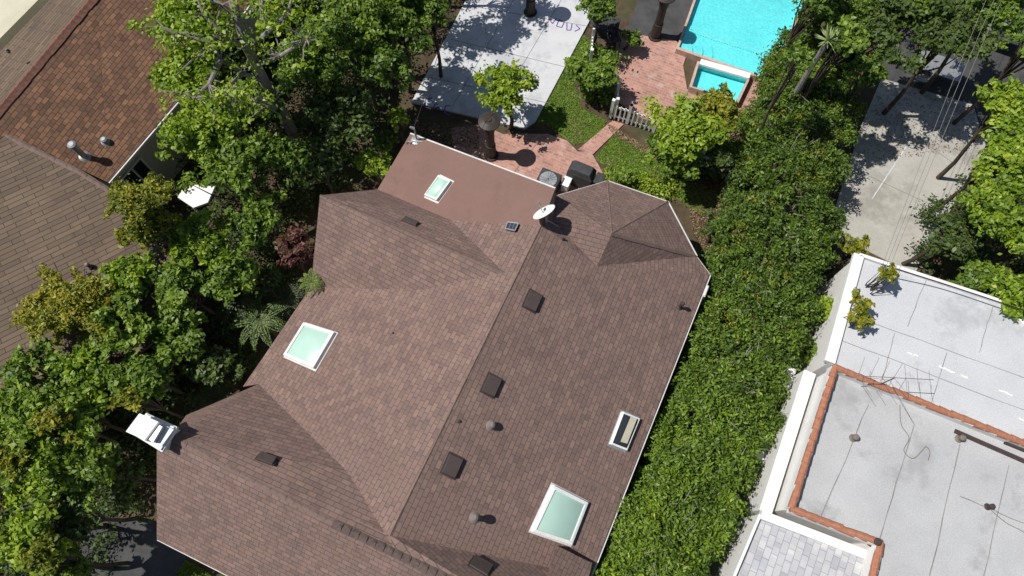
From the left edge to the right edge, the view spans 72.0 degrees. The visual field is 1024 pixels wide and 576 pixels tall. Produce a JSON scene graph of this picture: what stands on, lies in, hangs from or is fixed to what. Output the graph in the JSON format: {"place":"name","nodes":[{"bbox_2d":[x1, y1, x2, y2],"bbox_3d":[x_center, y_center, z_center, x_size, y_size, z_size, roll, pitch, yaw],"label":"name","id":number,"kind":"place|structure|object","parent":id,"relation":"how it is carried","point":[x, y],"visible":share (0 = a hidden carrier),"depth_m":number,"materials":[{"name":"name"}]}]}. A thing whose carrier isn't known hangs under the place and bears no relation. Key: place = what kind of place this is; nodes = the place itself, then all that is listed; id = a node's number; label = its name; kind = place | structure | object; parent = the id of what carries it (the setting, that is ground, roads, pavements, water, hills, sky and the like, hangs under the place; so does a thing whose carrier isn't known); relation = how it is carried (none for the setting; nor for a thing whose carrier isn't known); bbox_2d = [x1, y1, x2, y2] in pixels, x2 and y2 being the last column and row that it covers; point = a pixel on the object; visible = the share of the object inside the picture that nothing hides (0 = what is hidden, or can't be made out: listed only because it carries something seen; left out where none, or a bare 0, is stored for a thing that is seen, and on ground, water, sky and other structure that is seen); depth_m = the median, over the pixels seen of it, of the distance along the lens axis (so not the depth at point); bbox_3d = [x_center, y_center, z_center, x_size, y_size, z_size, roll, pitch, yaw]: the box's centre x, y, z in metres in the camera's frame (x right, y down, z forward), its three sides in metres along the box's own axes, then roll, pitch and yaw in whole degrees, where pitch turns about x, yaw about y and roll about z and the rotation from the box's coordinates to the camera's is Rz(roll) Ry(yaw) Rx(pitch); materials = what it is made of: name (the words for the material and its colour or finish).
{"place":"outdoors","nodes":[
{"label":"outdoors","id":0,"kind":"place"},
{"bbox_2d":[79,517,186,575],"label":"street driveway","id":1,"kind":"structure","parent":0,"point":[142,550],"depth_m":23.38,"materials":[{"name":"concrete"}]},
{"bbox_2d":[0,482,107,575],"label":"leafy tree","id":2,"kind":"object","parent":1,"relation":"on","point":[16,534],"visible":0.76,"depth_m":19.40,"materials":[{"name":"green plant"}]},
{"bbox_2d":[17,531,128,575],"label":"leafy tree","id":3,"kind":"object","parent":1,"relation":"on","point":[35,554],"visible":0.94,"depth_m":18.99,"materials":[{"name":"green plant"}]},
{"bbox_2d":[157,181,709,575],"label":"shingle roof","id":4,"kind":"structure","parent":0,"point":[347,431],"depth_m":20.85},
{"bbox_2d":[172,434,334,525],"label":"ridge caps","id":5,"kind":"object","parent":4,"relation":"on","point":[196,449],"visible":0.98,"depth_m":19.01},
{"bbox_2d":[283,322,337,370],"bbox_3d":[-6.351,1.789,22.218,1.334,0.624,1.375,24,72,9],"label":"skylight","id":6,"kind":"object","parent":4,"relation":"on","point":[309,345],"visible":1,"depth_m":22.05,"materials":[{"name":"glass"}]},
{"bbox_2d":[331,519,451,575],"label":"ridge caps","id":7,"kind":"object","parent":4,"relation":"on","point":[389,550],"visible":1,"depth_m":18.38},
{"bbox_2d":[388,224,542,535],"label":"ridge caps","id":8,"kind":"object","parent":4,"relation":"on","point":[460,391],"visible":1,"depth_m":19.90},
{"bbox_2d":[378,134,554,224],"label":"slope roof","id":9,"kind":"structure","parent":4,"relation":"on","point":[479,191],"depth_m":23.07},
{"bbox_2d":[529,482,587,546],"bbox_3d":[1.361,6.570,20.288,1.295,0.711,1.523,23,71,8],"label":"skylight","id":10,"kind":"object","parent":4,"relation":"on","point":[559,515],"visible":1,"depth_m":20.17,"materials":[{"name":"glass"}]},
{"bbox_2d":[548,545,591,575],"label":"entry roof","id":11,"kind":"structure","parent":4,"relation":"on","point":[564,562],"depth_m":19.80,"materials":[{"name":"brown"}]},
{"bbox_2d":[157,133,710,575],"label":"gutters","id":12,"kind":"object","parent":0,"point":[670,374],"visible":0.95,"depth_m":22.57,"materials":[{"name":"paint"}]},
{"bbox_2d":[0,0,1023,575],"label":"ground","id":13,"kind":"structure","parent":0,"point":[430,116],"depth_m":28.09,"materials":[{"name":"soil"}]},
{"bbox_2d":[0,437,32,486],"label":"leafy tree","id":14,"kind":"object","parent":13,"relation":"on","point":[6,461],"visible":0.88,"depth_m":19.62,"materials":[{"name":"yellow plant"}]},
{"bbox_2d":[0,0,48,49],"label":"flat wing","id":15,"kind":"structure","parent":13,"relation":"on","point":[16,16],"depth_m":26.83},
{"bbox_2d":[0,422,85,507],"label":"leafy tree","id":16,"kind":"object","parent":13,"relation":"on","point":[46,460],"visible":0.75,"depth_m":19.95,"materials":[{"name":"green plant"}]},
{"bbox_2d":[0,380,106,457],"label":"leafy tree","id":17,"kind":"object","parent":13,"relation":"on","point":[25,400],"visible":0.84,"depth_m":20.27,"materials":[{"name":"green plant"}]},
{"bbox_2d":[0,336,108,400],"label":"leafy tree","id":18,"kind":"object","parent":13,"relation":"on","point":[18,369],"visible":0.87,"depth_m":21.02,"materials":[{"name":"green plant"}]},
{"bbox_2d":[28,399,133,448],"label":"leafy tree","id":19,"kind":"object","parent":13,"relation":"on","point":[55,420],"visible":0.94,"depth_m":20.04,"materials":[{"name":"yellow plant"}]},
{"bbox_2d":[18,262,152,349],"bbox_3d":[-13.266,1.282,23.273,3.097,5.457,3.285,0,70,0],"label":"leafy tree","id":20,"kind":"object","parent":13,"relation":"on","point":[67,307],"visible":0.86,"depth_m":21.11,"materials":[{"name":"green plant"}]},
{"bbox_2d":[49,476,138,541],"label":"leafy tree","id":21,"kind":"object","parent":13,"relation":"on","point":[73,517],"visible":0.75,"depth_m":20.34,"materials":[{"name":"green plant"}]},
{"bbox_2d":[45,338,146,400],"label":"leafy tree","id":22,"kind":"object","parent":13,"relation":"on","point":[83,366],"visible":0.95,"depth_m":20.95,"materials":[{"name":"green plant"}]},
{"bbox_2d":[58,382,135,447],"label":"leafy tree","id":23,"kind":"object","parent":13,"relation":"on","point":[86,414],"visible":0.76,"depth_m":20.67,"materials":[{"name":"green plant"}]},
{"bbox_2d":[62,433,144,516],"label":"leafy tree","id":24,"kind":"object","parent":13,"relation":"on","point":[96,464],"visible":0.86,"depth_m":20.52,"materials":[{"name":"green plant"}]},
{"bbox_2d":[91,248,159,313],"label":"leafy tree","id":25,"kind":"object","parent":13,"relation":"on","point":[128,271],"visible":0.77,"depth_m":22.01,"materials":[{"name":"green plant"}]},
{"bbox_2d":[85,288,172,362],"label":"leafy tree","id":26,"kind":"object","parent":13,"relation":"on","point":[134,322],"visible":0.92,"depth_m":21.25,"materials":[{"name":"green plant"}]},
{"bbox_2d":[0,298,258,575],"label":"undergrowth","id":27,"kind":"object","parent":13,"relation":"on","point":[213,322],"visible":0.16,"depth_m":23.98,"materials":[{"name":"green plant"}]},
{"bbox_2d":[104,460,156,507],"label":"leafy tree","id":28,"kind":"object","parent":13,"relation":"on","point":[127,476],"visible":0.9,"depth_m":21.77,"materials":[{"name":"green plant"}]},
{"bbox_2d":[107,386,184,418],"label":"leafy tree","id":29,"kind":"object","parent":13,"relation":"on","point":[128,400],"visible":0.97,"depth_m":20.52,"materials":[{"name":"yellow plant"}]},
{"bbox_2d":[99,347,193,413],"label":"leafy tree","id":30,"kind":"object","parent":13,"relation":"on","point":[148,376],"visible":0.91,"depth_m":21.00,"materials":[{"name":"green plant"}]},
{"bbox_2d":[101,171,202,264],"bbox_3d":[-11.330,-1.808,23.830,2.113,6.554,2.265,-30,73,-10],"label":"leafy tree","id":31,"kind":"object","parent":13,"relation":"on","point":[141,205],"visible":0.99,"depth_m":21.13,"materials":[{"name":"green plant"}]},
{"bbox_2d":[126,413,179,452],"bbox_3d":[-9.732,4.792,21.673,1.074,6.019,0.745,27,72,10],"label":"chimney","id":32,"kind":"object","parent":13,"relation":"on","point":[155,432],"visible":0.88,"depth_m":18.94,"materials":[{"name":"paint"}]},
{"bbox_2d":[112,207,206,271],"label":"leafy tree","id":33,"kind":"object","parent":13,"relation":"on","point":[144,240],"visible":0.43,"depth_m":22.12,"materials":[{"name":"green plant"}]},
{"bbox_2d":[145,297,207,365],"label":"leafy tree","id":34,"kind":"object","parent":13,"relation":"on","point":[168,328],"visible":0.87,"depth_m":21.84,"materials":[{"name":"green plant"}]},
{"bbox_2d":[140,253,228,320],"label":"leafy tree","id":35,"kind":"object","parent":13,"relation":"on","point":[173,280],"visible":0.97,"depth_m":22.11,"materials":[{"name":"green plant"}]},
{"bbox_2d":[125,0,245,84],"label":"leafy tree","id":36,"kind":"object","parent":13,"relation":"on","point":[163,15],"visible":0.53,"depth_m":23.33,"materials":[{"name":"green plant"}]},
{"bbox_2d":[90,5,285,187],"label":"walls","id":37,"kind":"structure","parent":13,"relation":"on","point":[166,169],"depth_m":27.34,"materials":[{"name":"beige"}]},
{"bbox_2d":[0,136,196,413],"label":"roof","id":38,"kind":"structure","parent":37,"relation":"on","point":[51,212],"depth_m":23.20,"materials":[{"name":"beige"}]},
{"bbox_2d":[0,0,249,182],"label":"rust roof","id":39,"kind":"structure","parent":37,"relation":"on","point":[87,87],"depth_m":25.12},
{"bbox_2d":[0,0,85,102],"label":"back roof","id":40,"kind":"structure","parent":39,"relation":"attached to","point":[29,42],"depth_m":25.41,"materials":[{"name":"beige"}]},
{"bbox_2d":[0,0,97,116],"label":"ridge caps","id":41,"kind":"object","parent":39,"relation":"on","point":[23,82],"visible":1,"depth_m":24.63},
{"bbox_2d":[146,40,239,138],"bbox_3d":[-10.875,-6.849,26.033,2.796,5.952,2.900,30,73,10],"label":"leafy tree","id":42,"kind":"object","parent":13,"relation":"on","point":[161,70],"visible":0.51,"depth_m":23.72,"materials":[{"name":"green plant"}]},
{"bbox_2d":[162,203,234,268],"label":"leafy tree","id":43,"kind":"object","parent":13,"relation":"on","point":[193,233],"visible":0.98,"depth_m":22.52,"materials":[{"name":"green plant"}]},
{"bbox_2d":[154,82,255,194],"bbox_3d":[-10.493,-4.816,25.412,3.104,5.695,2.923,0,70,0],"label":"leafy tree","id":44,"kind":"object","parent":13,"relation":"on","point":[188,129],"visible":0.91,"depth_m":23.17,"materials":[{"name":"green plant"}]},
{"bbox_2d":[177,344,244,389],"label":"leafy tree","id":45,"kind":"object","parent":13,"relation":"on","point":[213,363],"visible":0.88,"depth_m":22.27,"materials":[{"name":"green plant"}]},
{"bbox_2d":[175,132,264,202],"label":"leafy tree","id":46,"kind":"object","parent":13,"relation":"on","point":[230,160],"visible":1,"depth_m":23.06,"materials":[{"name":"green plant"}]},
{"bbox_2d":[190,244,265,314],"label":"leafy tree","id":47,"kind":"object","parent":13,"relation":"on","point":[222,280],"visible":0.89,"depth_m":22.46,"materials":[{"name":"green plant"}]},
{"bbox_2d":[135,0,331,144],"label":"bare branched tree","id":48,"kind":"object","parent":13,"relation":"on","point":[246,44],"visible":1,"depth_m":20.96,"materials":[{"name":"green plant"}]},
{"bbox_2d":[218,188,289,253],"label":"leafy tree","id":49,"kind":"object","parent":13,"relation":"on","point":[255,220],"visible":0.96,"depth_m":23.29,"materials":[{"name":"green plant"}]},
{"bbox_2d":[227,295,292,351],"bbox_3d":[-8.379,1.516,24.583,2.351,2.835,2.004,0,70,0],"label":"tree fern","id":50,"kind":"object","parent":13,"relation":"on","point":[261,321],"visible":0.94,"depth_m":23.33,"materials":[{"name":"green plant"}]},
{"bbox_2d":[249,123,310,198],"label":"leafy tree","id":51,"kind":"object","parent":13,"relation":"on","point":[278,153],"visible":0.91,"depth_m":24.16,"materials":[{"name":"green plant"}]},
{"bbox_2d":[274,222,314,278],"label":"purple plum tree","id":52,"kind":"object","parent":13,"relation":"on","point":[296,239],"visible":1,"depth_m":23.34,"materials":[{"name":"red plant"}]},
{"bbox_2d":[269,20,352,139],"bbox_3d":[-6.981,-7.362,26.344,2.946,5.702,2.926,0,70,0],"label":"leafy tree","id":53,"kind":"object","parent":13,"relation":"on","point":[330,68],"visible":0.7,"depth_m":24.17,"materials":[{"name":"green plant"}]},
{"bbox_2d":[279,130,349,193],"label":"leafy tree","id":54,"kind":"object","parent":13,"relation":"on","point":[319,167],"visible":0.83,"depth_m":24.51,"materials":[{"name":"green plant"}]},
{"bbox_2d":[173,0,458,297],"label":"undergrowth","id":55,"kind":"object","parent":13,"relation":"on","point":[300,123],"visible":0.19,"depth_m":27.29,"materials":[{"name":"green plant"}]},
{"bbox_2d":[298,76,375,155],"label":"leafy tree","id":56,"kind":"object","parent":13,"relation":"on","point":[353,101],"visible":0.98,"depth_m":24.55,"materials":[{"name":"green plant"}]},
{"bbox_2d":[301,0,411,116],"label":"leafy tree","id":57,"kind":"object","parent":13,"relation":"on","point":[343,20],"visible":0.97,"depth_m":24.06,"materials":[{"name":"green plant"}]},
{"bbox_2d":[352,145,391,185],"bbox_3d":[-5.031,-4.183,26.576,1.620,3.070,1.225,0,70,0],"label":"shrub","id":58,"kind":"object","parent":13,"relation":"on","point":[377,162],"visible":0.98,"depth_m":25.43,"materials":[{"name":"green plant"}]},
{"bbox_2d":[349,35,415,133],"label":"leafy tree","id":59,"kind":"object","parent":13,"relation":"on","point":[380,59],"visible":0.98,"depth_m":24.52,"materials":[{"name":"green plant"}]},
{"bbox_2d":[377,0,435,93],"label":"leafy tree","id":60,"kind":"object","parent":13,"relation":"on","point":[409,9],"visible":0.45,"depth_m":25.02,"materials":[{"name":"green plant"}]},
{"bbox_2d":[403,123,478,148],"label":"leaf litter","id":61,"kind":"object","parent":13,"relation":"on","point":[438,132],"visible":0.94,"depth_m":28.97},
{"bbox_2d":[412,0,588,129],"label":"concrete pad","id":62,"kind":"object","parent":13,"relation":"on","point":[543,43],"visible":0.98,"depth_m":30.31,"materials":[{"name":"grey concrete"}]},
{"bbox_2d":[417,0,453,77],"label":"leafy tree","id":63,"kind":"object","parent":62,"relation":"on","point":[438,8],"visible":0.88,"depth_m":25.41,"materials":[{"name":"green plant"}]},
{"bbox_2d":[473,58,539,129],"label":"citrus tree","id":64,"kind":"object","parent":13,"relation":"on","point":[504,86],"visible":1,"depth_m":26.71,"materials":[{"name":"green plant"}]},
{"bbox_2d":[537,35,606,144],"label":"lawn","id":65,"kind":"structure","parent":13,"relation":"on","point":[568,117],"depth_m":29.27,"materials":[{"name":"green plant"}]},
{"bbox_2d":[563,49,618,102],"bbox_3d":[3.141,-8.199,28.394,2.290,2.441,1.870,0,70,0],"label":"shrub","id":66,"kind":"object","parent":13,"relation":"on","point":[597,72],"visible":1,"depth_m":27.54,"materials":[{"name":"green plant"}]},
{"bbox_2d":[575,42,629,107],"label":"garden shrubs","id":67,"kind":"object","parent":13,"relation":"on","point":[606,98],"visible":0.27,"depth_m":29.27,"materials":[{"name":"green plant"}]},
{"bbox_2d":[600,159,687,201],"bbox_3d":[5.212,-4.200,27.730,3.865,1.024,1.774,21,71,8],"label":"garden border","id":68,"kind":"object","parent":13,"relation":"on","point":[641,182],"visible":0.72,"depth_m":27.79,"materials":[{"name":"green plant"}]},
{"bbox_2d":[612,32,692,120],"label":"pool patio","id":69,"kind":"structure","parent":13,"relation":"on","point":[650,68],"depth_m":29.96,"materials":[{"name":"brick"}]},
{"bbox_2d":[596,135,722,214],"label":"lawn","id":70,"kind":"structure","parent":13,"relation":"on","point":[616,148],"depth_m":28.41,"materials":[{"name":"green plant"}]},
{"bbox_2d":[640,139,704,180],"bbox_3d":[6.156,-4.609,26.806,2.181,2.934,2.357,-36,74,-12],"label":"shrub","id":71,"kind":"object","parent":70,"relation":"on","point":[692,171],"visible":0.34,"depth_m":25.75,"materials":[{"name":"green plant"}]},
{"bbox_2d":[640,88,736,170],"bbox_3d":[6.414,-5.394,26.577,3.381,3.908,3.168,0,70,0],"label":"leafy tree","id":72,"kind":"object","parent":70,"relation":"on","point":[689,135],"visible":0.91,"depth_m":25.14,"materials":[{"name":"green plant"}]},
{"bbox_2d":[626,0,692,40],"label":"pool patio","id":73,"kind":"structure","parent":13,"relation":"on","point":[643,17],"depth_m":31.01,"materials":[{"name":"concrete"}]},
{"bbox_2d":[688,59,750,102],"bbox_3d":[8.679,-8.561,29.560,2.305,0.488,1.548,19,71,7],"label":"spa","id":74,"kind":"object","parent":13,"relation":"on","point":[706,75],"visible":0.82,"depth_m":29.77,"materials":[{"name":"paint"}]},
{"bbox_2d":[695,81,743,154],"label":"leafy tree","id":75,"kind":"object","parent":13,"relation":"on","point":[722,100],"visible":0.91,"depth_m":25.25,"materials":[{"name":"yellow plant"}]},
{"bbox_2d":[708,515,756,575],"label":"annex walls","id":76,"kind":"structure","parent":13,"relation":"on","point":[726,567],"depth_m":21.47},
{"bbox_2d":[731,510,865,575],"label":"annex trim","id":77,"kind":"structure","parent":76,"relation":"attached to","point":[783,523],"depth_m":20.33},
{"bbox_2d":[736,520,863,575],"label":"grey shingle roof","id":78,"kind":"structure","parent":76,"relation":"on","point":[773,550],"depth_m":20.26,"materials":[{"name":"tile"}]},
{"bbox_2d":[592,25,872,575],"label":"tall hedge","id":79,"kind":"object","parent":13,"relation":"on","point":[694,479],"visible":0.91,"depth_m":22.94,"materials":[{"name":"green plant"}]},
{"bbox_2d":[675,0,804,81],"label":"swimming pool","id":80,"kind":"structure","parent":13,"relation":"on","point":[738,34],"depth_m":30.79,"materials":[{"name":"liquid"}]},
{"bbox_2d":[751,39,815,155],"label":"leafy tree","id":81,"kind":"object","parent":13,"relation":"on","point":[798,54],"visible":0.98,"depth_m":21.90,"materials":[{"name":"green plant"}]},
{"bbox_2d":[770,12,870,142],"bbox_3d":[10.897,-7.018,25.498,1.242,7.050,1.802,26,72,9],"label":"leafy tree","id":82,"kind":"object","parent":13,"relation":"on","point":[857,34],"visible":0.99,"depth_m":22.55,"materials":[{"name":"green plant"}]},
{"bbox_2d":[772,373,869,575],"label":"front walls","id":83,"kind":"structure","parent":13,"relation":"on","point":[779,510],"depth_m":21.30,"materials":[{"name":"paint"}]},
{"bbox_2d":[796,375,1023,575],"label":"front flat roof","id":84,"kind":"structure","parent":83,"relation":"on","point":[860,497],"depth_m":20.35,"materials":[{"name":"white"}]},
{"bbox_2d":[784,364,1023,575],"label":"front parapet","id":85,"kind":"structure","parent":84,"relation":"on","point":[873,546],"depth_m":20.78,"materials":[{"name":"paint"}]},
{"bbox_2d":[787,364,1023,575],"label":"clay coping tiles","id":86,"kind":"object","parent":85,"relation":"on","point":[816,518],"visible":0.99,"depth_m":20.52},
{"bbox_2d":[793,263,849,377],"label":"walls","id":87,"kind":"structure","parent":13,"relation":"on","point":[833,286],"depth_m":23.82,"materials":[{"name":"paint"}]},
{"bbox_2d":[829,260,1023,438],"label":"flat roof","id":88,"kind":"structure","parent":87,"relation":"on","point":[950,319],"depth_m":22.20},
{"bbox_2d":[823,253,1023,364],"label":"parapet","id":89,"kind":"structure","parent":88,"relation":"on","point":[842,311],"depth_m":22.69,"materials":[{"name":"paint"}]},
{"bbox_2d":[791,0,886,48],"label":"leafy tree","id":90,"kind":"object","parent":13,"relation":"on","point":[846,7],"visible":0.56,"depth_m":24.67,"materials":[{"name":"green plant"}]},
{"bbox_2d":[814,48,888,149],"bbox_3d":[12.314,-6.857,26.343,1.475,5.354,1.497,35,73,12],"label":"leafy tree","id":91,"kind":"object","parent":13,"relation":"on","point":[875,70],"visible":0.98,"depth_m":24.29,"materials":[{"name":"green plant"}]},
{"bbox_2d":[852,0,927,64],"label":"leafy tree","id":92,"kind":"object","parent":13,"relation":"on","point":[881,24],"visible":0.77,"depth_m":24.41,"materials":[{"name":"green plant"}]},
{"bbox_2d":[903,134,1023,313],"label":"undergrowth","id":93,"kind":"object","parent":13,"relation":"on","point":[1015,267],"visible":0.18,"depth_m":26.72,"materials":[{"name":"green plant"}]},
{"bbox_2d":[918,174,1023,267],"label":"leafy tree","id":94,"kind":"object","parent":13,"relation":"on","point":[998,212],"visible":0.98,"depth_m":22.35,"materials":[{"name":"green plant"}]},
{"bbox_2d":[945,254,1013,298],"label":"leafy tree","id":95,"kind":"object","parent":13,"relation":"on","point":[976,273],"visible":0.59,"depth_m":23.36,"materials":[{"name":"green plant"}]},
{"bbox_2d":[985,263,1023,321],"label":"leafy tree","id":96,"kind":"object","parent":13,"relation":"on","point":[1012,294],"visible":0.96,"depth_m":22.38,"materials":[{"name":"green plant"}]},
{"bbox_2d":[451,124,602,194],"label":"brick patio","id":97,"kind":"structure","parent":0,"point":[530,155],"depth_m":28.64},
{"bbox_2d":[699,281,818,542],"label":"side path","id":98,"kind":"structure","parent":0,"point":[787,351],"depth_m":25.97,"materials":[{"name":"concrete"}]},
{"bbox_2d":[733,367,815,517],"bbox_3d":[8.327,5.015,23.147,0.830,3.099,4.900,23,71,8],"label":"wall ledge","id":99,"kind":"object","parent":98,"relation":"on","point":[775,460],"depth_m":21.90,"materials":[{"name":"paint"}]},
{"bbox_2d":[835,79,985,270],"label":"driveway","id":100,"kind":"structure","parent":0,"point":[876,218],"depth_m":28.41,"materials":[{"name":"concrete"}]},
{"bbox_2d":[881,0,1004,114],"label":"leafy tree","id":101,"kind":"object","parent":100,"relation":"on","point":[953,35],"visible":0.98,"depth_m":24.38,"materials":[{"name":"green plant"}]},
{"bbox_2d":[901,198,990,265],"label":"leafy tree","id":102,"kind":"object","parent":100,"relation":"on","point":[955,247],"visible":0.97,"depth_m":23.63,"materials":[{"name":"green plant"}]},
{"bbox_2d":[919,0,1023,93],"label":"leafy tree","id":103,"kind":"object","parent":100,"relation":"on","point":[1007,10],"visible":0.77,"depth_m":24.69,"materials":[{"name":"green plant"}]},
{"bbox_2d":[921,118,1023,217],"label":"leafy tree","id":104,"kind":"object","parent":100,"relation":"on","point":[1001,146],"visible":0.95,"depth_m":23.10,"materials":[{"name":"green plant"}]},
{"bbox_2d":[936,73,1023,179],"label":"leafy tree","id":105,"kind":"object","parent":100,"relation":"on","point":[1004,103],"visible":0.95,"depth_m":23.54,"materials":[{"name":"green plant"}]},
{"bbox_2d":[883,0,1023,144],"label":"driveway","id":106,"kind":"structure","parent":0,"point":[982,74],"depth_m":29.96,"materials":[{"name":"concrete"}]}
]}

